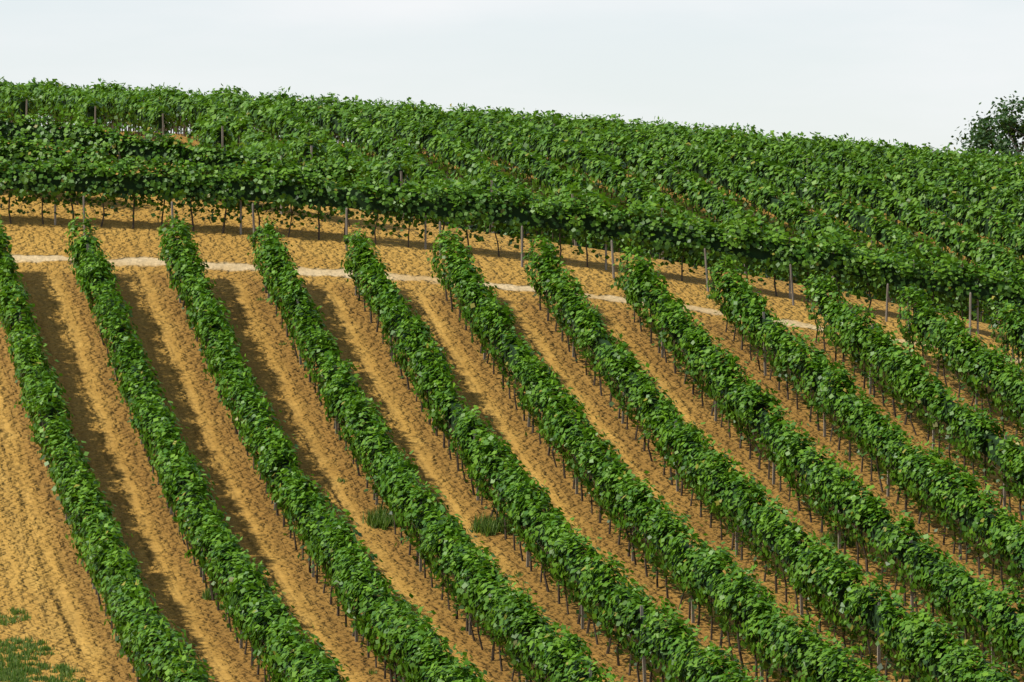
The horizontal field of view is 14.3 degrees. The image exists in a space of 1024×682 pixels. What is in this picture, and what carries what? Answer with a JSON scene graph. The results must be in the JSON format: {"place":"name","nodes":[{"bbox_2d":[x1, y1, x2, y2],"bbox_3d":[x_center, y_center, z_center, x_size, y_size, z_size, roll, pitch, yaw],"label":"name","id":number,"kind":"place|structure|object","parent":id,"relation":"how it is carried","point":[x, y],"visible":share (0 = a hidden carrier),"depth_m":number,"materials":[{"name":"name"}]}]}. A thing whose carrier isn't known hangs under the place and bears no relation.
{"place":"outdoors","nodes":[
{"label":"outdoors","id":0,"kind":"place"},
{"bbox_2d":[0,297,886,681],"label":"weedy grass","id":1,"kind":"structure","parent":0,"point":[16,669],"depth_m":87.82,"materials":[{"name":"green plant"}]},
{"bbox_2d":[0,128,1023,681],"bbox_3d":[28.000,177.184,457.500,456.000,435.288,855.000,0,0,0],"label":"terrain","id":2,"kind":"structure","parent":0,"point":[44,580],"depth_m":104.80,"materials":[{"name":"soil"}]},
{"bbox_2d":[0,76,38,124],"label":"vine row","id":3,"kind":"object","parent":2,"relation":"on","point":[14,97],"visible":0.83,"depth_m":167.72,"materials":[{"name":"green plant"}]},
{"bbox_2d":[0,77,104,128],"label":"vine row","id":4,"kind":"object","parent":2,"relation":"on","point":[50,95],"visible":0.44,"depth_m":173.05,"materials":[{"name":"green plant"}]},
{"bbox_2d":[0,131,115,204],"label":"vine row","id":5,"kind":"object","parent":2,"relation":"on","point":[11,151],"visible":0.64,"depth_m":123.05,"materials":[{"name":"green plant"}]},
{"bbox_2d":[0,215,214,681],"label":"vine row","id":6,"kind":"object","parent":2,"relation":"on","point":[143,630],"visible":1,"depth_m":92.39,"materials":[{"name":"green plant"}]},
{"bbox_2d":[48,78,176,142],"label":"vine row","id":7,"kind":"object","parent":2,"relation":"on","point":[133,106],"visible":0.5,"depth_m":170.83,"materials":[{"name":"green plant"}]},
{"bbox_2d":[0,106,370,225],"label":"vine row","id":8,"kind":"object","parent":2,"relation":"on","point":[119,144],"visible":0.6,"depth_m":124.43,"materials":[{"name":"green plant"}]},
{"bbox_2d":[62,207,349,681],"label":"vine row","id":9,"kind":"object","parent":2,"relation":"on","point":[249,605],"visible":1,"depth_m":93.58,"materials":[{"name":"green plant"}]},
{"bbox_2d":[185,111,234,169],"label":"vine row","id":10,"kind":"object","parent":2,"relation":"on","point":[212,129],"visible":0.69,"depth_m":131.75,"materials":[{"name":"green plant"}]},
{"bbox_2d":[105,83,420,217],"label":"vine row","id":11,"kind":"object","parent":2,"relation":"on","point":[183,104],"visible":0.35,"depth_m":161.81,"materials":[{"name":"green plant"}]},
{"bbox_2d":[217,129,328,184],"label":"vine row","id":12,"kind":"object","parent":2,"relation":"on","point":[298,147],"visible":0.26,"depth_m":130.89,"materials":[{"name":"green plant"}]},
{"bbox_2d":[156,211,492,681],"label":"vine row","id":13,"kind":"object","parent":2,"relation":"on","point":[417,647],"visible":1,"depth_m":93.46,"materials":[{"name":"green plant"}]},
{"bbox_2d":[151,84,497,232],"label":"vine row","id":14,"kind":"object","parent":2,"relation":"on","point":[271,118],"visible":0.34,"depth_m":162.66,"materials":[{"name":"green plant"}]},
{"bbox_2d":[234,86,586,245],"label":"vine row","id":15,"kind":"object","parent":2,"relation":"on","point":[367,138],"visible":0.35,"depth_m":158.42,"materials":[{"name":"green plant"}]},
{"bbox_2d":[247,216,623,681],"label":"vine row","id":16,"kind":"object","parent":2,"relation":"on","point":[528,631],"visible":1,"depth_m":93.21,"materials":[{"name":"green plant"}]},
{"bbox_2d":[258,92,675,259],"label":"vine row","id":17,"kind":"object","parent":2,"relation":"on","point":[469,161],"visible":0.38,"depth_m":157.51,"materials":[{"name":"green plant"}]},
{"bbox_2d":[0,152,1023,336],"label":"vine row","id":18,"kind":"object","parent":2,"relation":"on","point":[752,244],"visible":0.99,"depth_m":120.06,"materials":[{"name":"green plant"}]},
{"bbox_2d":[82,196,971,334],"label":"vineyard posts","id":19,"kind":"object","parent":2,"relation":"on","point":[612,258],"visible":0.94,"depth_m":119.19,"materials":[{"name":"grey wood"}]},
{"bbox_2d":[330,97,752,273],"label":"vine row","id":20,"kind":"object","parent":2,"relation":"on","point":[552,175],"visible":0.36,"depth_m":157.60,"materials":[{"name":"green plant"}]},
{"bbox_2d":[340,223,763,681],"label":"vine row","id":21,"kind":"object","parent":2,"relation":"on","point":[678,651],"visible":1,"depth_m":93.14,"materials":[{"name":"green plant"}]},
{"bbox_2d":[404,100,839,284],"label":"vine row","id":22,"kind":"object","parent":2,"relation":"on","point":[582,159],"visible":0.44,"depth_m":155.40,"materials":[{"name":"green plant"}]},
{"bbox_2d":[426,224,889,681],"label":"vine row","id":23,"kind":"object","parent":2,"relation":"on","point":[701,566],"visible":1,"depth_m":93.61,"materials":[{"name":"green plant"}]},
{"bbox_2d":[424,105,926,304],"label":"vine row","id":24,"kind":"object","parent":2,"relation":"on","point":[702,194],"visible":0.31,"depth_m":153.53,"materials":[{"name":"green plant"}]},
{"bbox_2d":[480,109,1002,324],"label":"vine row","id":25,"kind":"object","parent":2,"relation":"on","point":[794,216],"visible":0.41,"depth_m":152.88,"materials":[{"name":"green plant"}]},
{"bbox_2d":[520,232,1023,681],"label":"vine row","id":26,"kind":"object","parent":2,"relation":"on","point":[908,636],"visible":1,"depth_m":93.20,"materials":[{"name":"green plant"}]},
{"bbox_2d":[531,114,1021,325],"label":"vine row","id":27,"kind":"object","parent":2,"relation":"on","point":[781,176],"visible":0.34,"depth_m":152.57,"materials":[{"name":"green plant"}]},
{"bbox_2d":[599,116,1023,283],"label":"vine row","id":28,"kind":"object","parent":2,"relation":"on","point":[915,217],"visible":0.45,"depth_m":151.94,"materials":[{"name":"green plant"}]},
{"bbox_2d":[610,238,1023,681],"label":"vine row","id":29,"kind":"object","parent":2,"relation":"on","point":[925,565],"visible":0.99,"depth_m":96.55,"materials":[{"name":"green plant"}]},
{"bbox_2d":[677,122,1023,269],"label":"vine row","id":30,"kind":"object","parent":2,"relation":"on","point":[975,218],"visible":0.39,"depth_m":155.56,"materials":[{"name":"green plant"}]},
{"bbox_2d":[704,248,1023,603],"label":"vine row","id":31,"kind":"object","parent":2,"relation":"on","point":[959,498],"visible":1,"depth_m":101.08,"materials":[{"name":"green plant"}]},
{"bbox_2d":[718,127,1023,228],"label":"vine row","id":32,"kind":"object","parent":2,"relation":"on","point":[960,183],"visible":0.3,"depth_m":160.90,"materials":[{"name":"green plant"}]},
{"bbox_2d":[777,133,1023,204],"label":"vine row","id":33,"kind":"object","parent":2,"relation":"on","point":[983,171],"visible":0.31,"depth_m":166.94,"materials":[{"name":"green plant"}]},
{"bbox_2d":[798,270,1023,519],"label":"vine row","id":34,"kind":"object","parent":2,"relation":"on","point":[875,344],"visible":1,"depth_m":105.93,"materials":[{"name":"green plant"}]},
{"bbox_2d":[811,140,1023,188],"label":"vine row","id":35,"kind":"object","parent":2,"relation":"on","point":[1018,173],"visible":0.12,"depth_m":171.63,"materials":[{"name":"green plant"}]},
{"bbox_2d":[895,283,1023,445],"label":"vine row","id":36,"kind":"object","parent":2,"relation":"on","point":[966,351],"visible":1,"depth_m":109.61,"materials":[{"name":"green plant"}]},
{"bbox_2d":[909,145,1023,169],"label":"vine row","id":37,"kind":"object","parent":2,"relation":"on","point":[1005,157],"visible":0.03,"depth_m":176.81,"materials":[{"name":"green plant"}]},
{"bbox_2d":[949,90,1023,159],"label":"oak tree","id":38,"kind":"object","parent":2,"relation":"on","point":[983,138],"visible":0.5,"depth_m":251.01,"materials":[{"name":"green plant"}]},
{"bbox_2d":[987,289,1023,369],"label":"vine row","id":39,"kind":"object","parent":2,"relation":"on","point":[1013,329],"visible":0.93,"depth_m":113.61,"materials":[{"name":"green plant"}]},
{"bbox_2d":[0,0,1023,179],"label":"sky","id":40,"kind":"structure","parent":0,"point":[910,71],"materials":[{"name":"white"}]}
]}

